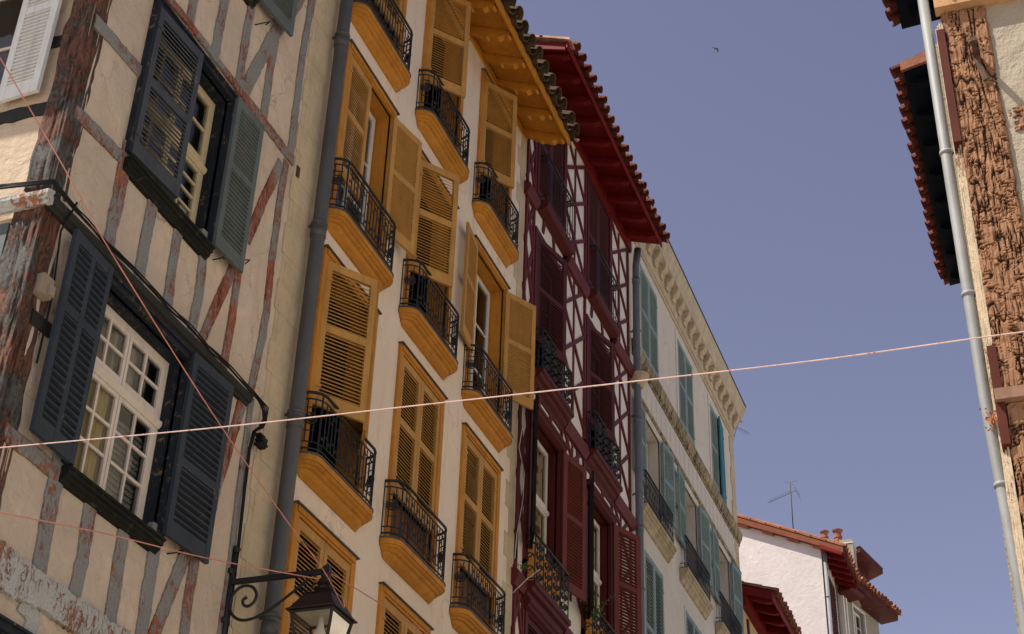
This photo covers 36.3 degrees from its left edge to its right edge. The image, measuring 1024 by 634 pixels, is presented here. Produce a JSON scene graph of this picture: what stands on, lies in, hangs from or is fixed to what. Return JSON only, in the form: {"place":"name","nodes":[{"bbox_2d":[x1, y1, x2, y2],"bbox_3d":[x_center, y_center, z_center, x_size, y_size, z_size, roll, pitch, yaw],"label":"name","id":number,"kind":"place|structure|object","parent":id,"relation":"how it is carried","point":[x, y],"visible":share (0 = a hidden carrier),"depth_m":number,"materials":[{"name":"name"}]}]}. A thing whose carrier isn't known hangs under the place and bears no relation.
{"place":"outdoors","nodes":[
{"label":"outdoors","id":0,"kind":"place"},
{"bbox_2d":[258,0,579,633],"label":"yellow house","id":1,"kind":"structure","parent":0,"point":[416,243],"depth_m":16.81,"materials":[{"name":"paint"}]},
{"bbox_2d":[279,500,359,633],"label":"window","id":2,"kind":"structure","parent":1,"relation":"in","point":[331,550],"depth_m":13.62,"materials":[{"name":"paint"}]},
{"bbox_2d":[300,244,381,495],"bbox_3d":[-1.466,0.556,14.635,0.352,2.219,1.270,-9,-34,17],"label":"window","id":3,"kind":"structure","parent":1,"relation":"in","point":[331,263],"depth_m":14.54,"materials":[{"name":"paint"}]},
{"bbox_2d":[329,38,421,256],"bbox_3d":[-1.516,-1.502,16.276,0.344,2.189,1.696,-12,-35,20],"label":"window","id":4,"kind":"structure","parent":1,"relation":"in","point":[402,175],"depth_m":16.51,"materials":[{"name":"paint"}]},
{"bbox_2d":[355,0,406,55],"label":"window","id":5,"kind":"structure","parent":1,"relation":"in","point":[402,4],"depth_m":17.64,"materials":[{"name":"paint"}]},
{"bbox_2d":[375,581,433,633],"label":"window","id":6,"kind":"structure","parent":1,"relation":"in","point":[387,596],"depth_m":15.07,"materials":[{"name":"paint"}]},
{"bbox_2d":[383,341,447,571],"bbox_3d":[-1.076,1.528,16.136,0.275,2.219,1.260,-9,-34,17],"label":"window","id":7,"kind":"structure","parent":1,"relation":"in","point":[409,369],"depth_m":16.28,"materials":[{"name":"paint"}]},
{"bbox_2d":[402,149,459,344],"bbox_3d":[-0.773,-0.713,17.471,0.357,2.189,1.260,-9,-34,17],"label":"window","id":8,"kind":"structure","parent":1,"relation":"in","point":[434,172],"depth_m":17.39,"materials":[{"name":"paint"}]},
{"bbox_2d":[418,0,470,151],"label":"window","id":9,"kind":"structure","parent":1,"relation":"in","point":[463,33],"depth_m":18.77,"materials":[{"name":"paint"}]},
{"bbox_2d":[452,422,503,631],"bbox_3d":[-0.467,2.460,17.564,0.275,2.219,1.240,-9,-34,17],"label":"window","id":10,"kind":"structure","parent":1,"relation":"in","point":[485,528],"depth_m":17.72,"materials":[{"name":"paint"}]},
{"bbox_2d":[474,68,517,233],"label":"window","id":11,"kind":"structure","parent":1,"relation":"in","point":[487,84],"depth_m":20.27,"materials":[{"name":"paint"}]},
{"bbox_2d":[460,222,535,418],"bbox_3d":[-0.288,0.223,18.912,0.505,2.189,2.007,-9,-34,17],"label":"window","id":12,"kind":"structure","parent":1,"relation":"in","point":[519,335],"depth_m":19.42,"materials":[{"name":"paint"}]},
{"bbox_2d":[439,35,669,633],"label":"red house","id":13,"kind":"structure","parent":0,"point":[590,216],"depth_m":22.68,"materials":[{"name":"white paint"}]},
{"bbox_2d":[515,562,527,569],"bbox_3d":[0.132,2.912,18.276,0.164,0.110,0.126,-9,-34,17],"label":"weed","id":14,"kind":"object","parent":13,"relation":"attached to","point":[523,566],"visible":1,"depth_m":18.26,"materials":[{"name":"green plant"}]},
{"bbox_2d":[513,411,540,592],"bbox_3d":[0.197,2.060,19.241,0.126,3.048,0.562,-14,-36,23],"label":"loose flex","id":15,"kind":"object","parent":13,"relation":"hanging from","point":[522,503],"visible":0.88,"depth_m":19.09,"materials":[{"name":"white paint"}]},
{"bbox_2d":[524,599,560,633],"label":"window","id":16,"kind":"structure","parent":13,"relation":"in","point":[535,619],"depth_m":18.87,"materials":[{"name":"paint"}]},
{"bbox_2d":[533,225,566,394],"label":"window","id":17,"kind":"structure","parent":13,"relation":"in","point":[540,243],"depth_m":21.61,"materials":[{"name":"paint"}]},
{"bbox_2d":[536,141,566,230],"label":"window","id":18,"kind":"structure","parent":13,"relation":"in","point":[558,152],"depth_m":22.99,"materials":[{"name":"paint"}]},
{"bbox_2d":[526,389,586,601],"bbox_3d":[0.449,2.484,20.026,0.483,2.480,2.245,-9,-34,17],"label":"window","id":19,"kind":"structure","parent":13,"relation":"in","point":[571,479],"depth_m":20.56,"materials":[{"name":"paint"}]},
{"bbox_2d":[587,171,611,311],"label":"window","id":20,"kind":"structure","parent":13,"relation":"in","point":[598,216],"depth_m":25.02,"materials":[{"name":"paint"}]},
{"bbox_2d":[584,592,615,621],"bbox_3d":[1.077,3.861,20.917,0.531,0.501,0.400,-27,-42,37],"label":"balcony plant","id":21,"kind":"object","parent":13,"relation":"on","point":[594,611],"visible":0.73,"depth_m":20.84,"materials":[{"name":"green plant"}]},
{"bbox_2d":[586,314,614,471],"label":"window","id":22,"kind":"structure","parent":13,"relation":"in","point":[599,377],"depth_m":23.48,"materials":[{"name":"paint"}]},
{"bbox_2d":[584,471,641,633],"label":"window","id":23,"kind":"structure","parent":13,"relation":"in","point":[615,582],"depth_m":22.49,"materials":[{"name":"paint"}]},
{"bbox_2d":[591,196,745,633],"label":"stone house","id":24,"kind":"structure","parent":0,"point":[693,536],"depth_m":28.72,"materials":[{"name":"white paint"}]},
{"bbox_2d":[639,259,659,381],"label":"window","id":25,"kind":"structure","parent":24,"relation":"in","point":[649,305],"depth_m":27.64,"materials":[{"name":"teal wood"}]},
{"bbox_2d":[644,546,664,633],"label":"window","id":26,"kind":"structure","parent":24,"relation":"in","point":[652,614],"depth_m":24.87,"materials":[{"name":"teal wood"}]},
{"bbox_2d":[641,402,675,528],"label":"window","id":27,"kind":"structure","parent":24,"relation":"in","point":[666,457],"depth_m":26.61,"materials":[{"name":"teal wood"}]},
{"bbox_2d":[675,329,695,447],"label":"window","id":28,"kind":"structure","parent":24,"relation":"in","point":[684,365],"depth_m":29.65,"materials":[{"name":"teal wood"}]},
{"bbox_2d":[684,606,701,633],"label":"window","id":29,"kind":"structure","parent":24,"relation":"in","point":[691,626],"depth_m":26.98,"materials":[{"name":"teal wood"}]},
{"bbox_2d":[677,466,711,586],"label":"window","id":30,"kind":"structure","parent":24,"relation":"in","point":[703,541],"depth_m":28.54,"materials":[{"name":"teal wood"}]},
{"bbox_2d":[707,394,727,506],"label":"window","id":31,"kind":"structure","parent":24,"relation":"in","point":[717,455],"depth_m":31.69,"materials":[{"name":"teal wood"}]},
{"bbox_2d":[711,525,743,633],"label":"window","id":32,"kind":"structure","parent":24,"relation":"in","point":[734,575],"depth_m":30.64,"materials":[{"name":"teal wood"}]},
{"bbox_2d":[516,0,1017,633],"label":"sky","id":33,"kind":"structure","parent":0,"point":[776,163],"materials":[{"name":"blue"}]},
{"bbox_2d":[742,581,801,633],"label":"red eaved house","id":34,"kind":"structure","parent":0,"point":[766,610],"depth_m":32.14,"materials":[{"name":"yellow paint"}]},
{"bbox_2d":[737,513,860,633],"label":"white gable house","id":35,"kind":"structure","parent":0,"point":[804,572],"depth_m":44.12,"materials":[{"name":"paint"}]},
{"bbox_2d":[769,480,800,528],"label":"aerial","id":36,"kind":"object","parent":35,"relation":"attached to","point":[791,500],"visible":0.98,"depth_m":46.27,"materials":[{"name":"metal"}]},
{"bbox_2d":[820,528,902,633],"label":"end house","id":37,"kind":"structure","parent":0,"point":[866,607],"depth_m":46.92,"materials":[{"name":"ceramic"}]},
{"bbox_2d":[851,602,866,633],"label":"window","id":38,"kind":"structure","parent":37,"relation":"in","point":[854,615],"depth_m":46.62,"materials":[{"name":"white paint"}]},
{"bbox_2d":[882,0,1023,633],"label":"fissured timber house","id":39,"kind":"structure","parent":0,"point":[980,43],"depth_m":9.46,"materials":[{"name":"beige paint"}]},
{"bbox_2d":[979,408,998,429],"bbox_3d":[2.690,0.568,8.748,0.101,0.147,0.102,29,-41,-36],"label":"dried plant","id":40,"kind":"object","parent":39,"relation":"attached to","point":[993,420],"visible":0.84,"depth_m":8.75,"materials":[{"name":"orange plant"}]},
{"bbox_2d":[889,44,1019,633],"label":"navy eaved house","id":41,"kind":"structure","parent":0,"point":[914,96],"depth_m":20.84,"materials":[{"name":"beige paint"}]},
{"label":"street","id":42,"kind":"structure","parent":0,"visible":0},
{"bbox_2d":[0,0,339,633],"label":"half timbered house","id":43,"kind":"structure","parent":42,"relation":"on","point":[185,137],"depth_m":11.62,"materials":[{"name":"beige paint"}]},
{"bbox_2d":[0,613,32,633],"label":"window","id":44,"kind":"structure","parent":43,"relation":"in","point":[7,626],"depth_m":9.40,"materials":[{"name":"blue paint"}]},
{"bbox_2d":[0,0,62,103],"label":"window","id":45,"kind":"structure","parent":43,"relation":"in","point":[29,50],"depth_m":11.43,"materials":[{"name":"white paint"}]},
{"bbox_2d":[33,272,55,301],"bbox_3d":[-3.081,-0.200,10.310,0.095,0.150,0.115,-9,-34,17],"label":"junction box","id":46,"kind":"object","parent":43,"relation":"attached to","point":[44,289],"visible":1,"depth_m":10.28,"materials":[{"name":"beige plastic"}]},
{"bbox_2d":[29,228,233,563],"bbox_3d":[-2.754,0.703,11.138,0.315,1.685,2.239,-9,-34,17],"label":"window","id":47,"kind":"structure","parent":43,"relation":"in","point":[94,344],"depth_m":11.25,"materials":[{"name":"blue paint"}]},
{"bbox_2d":[0,179,268,633],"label":"cable bundle","id":48,"kind":"object","parent":43,"relation":"attached to","point":[261,441],"visible":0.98,"depth_m":11.76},
{"bbox_2d":[122,0,264,273],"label":"window","id":49,"kind":"structure","parent":43,"relation":"in","point":[229,219],"depth_m":12.65,"materials":[{"name":"blue paint"}]},
{"bbox_2d":[243,0,297,36],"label":"window","id":50,"kind":"structure","parent":43,"relation":"in","point":[283,11],"depth_m":14.46,"materials":[{"name":"blue paint"}]},
{"bbox_2d":[221,545,357,633],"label":"wall lantern","id":51,"kind":"object","parent":43,"relation":"attached to","point":[319,608],"depth_m":11.72,"materials":[{"name":"black metal"}]},
{"bbox_2d":[0,512,318,578],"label":"string","id":52,"kind":"object","parent":51,"relation":"attached to","point":[151,544],"visible":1,"depth_m":10.29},
{"bbox_2d":[0,57,344,607],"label":"string","id":53,"kind":"object","parent":51,"relation":"attached to","point":[161,332],"visible":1,"depth_m":10.47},
{"bbox_2d":[331,573,427,633],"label":"string","id":54,"kind":"object","parent":51,"relation":"attached to","point":[377,602],"visible":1,"depth_m":12.91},
{"bbox_2d":[0,331,1023,447],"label":"string","id":55,"kind":"object","parent":43,"relation":"attached to","point":[531,392],"visible":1,"depth_m":8.05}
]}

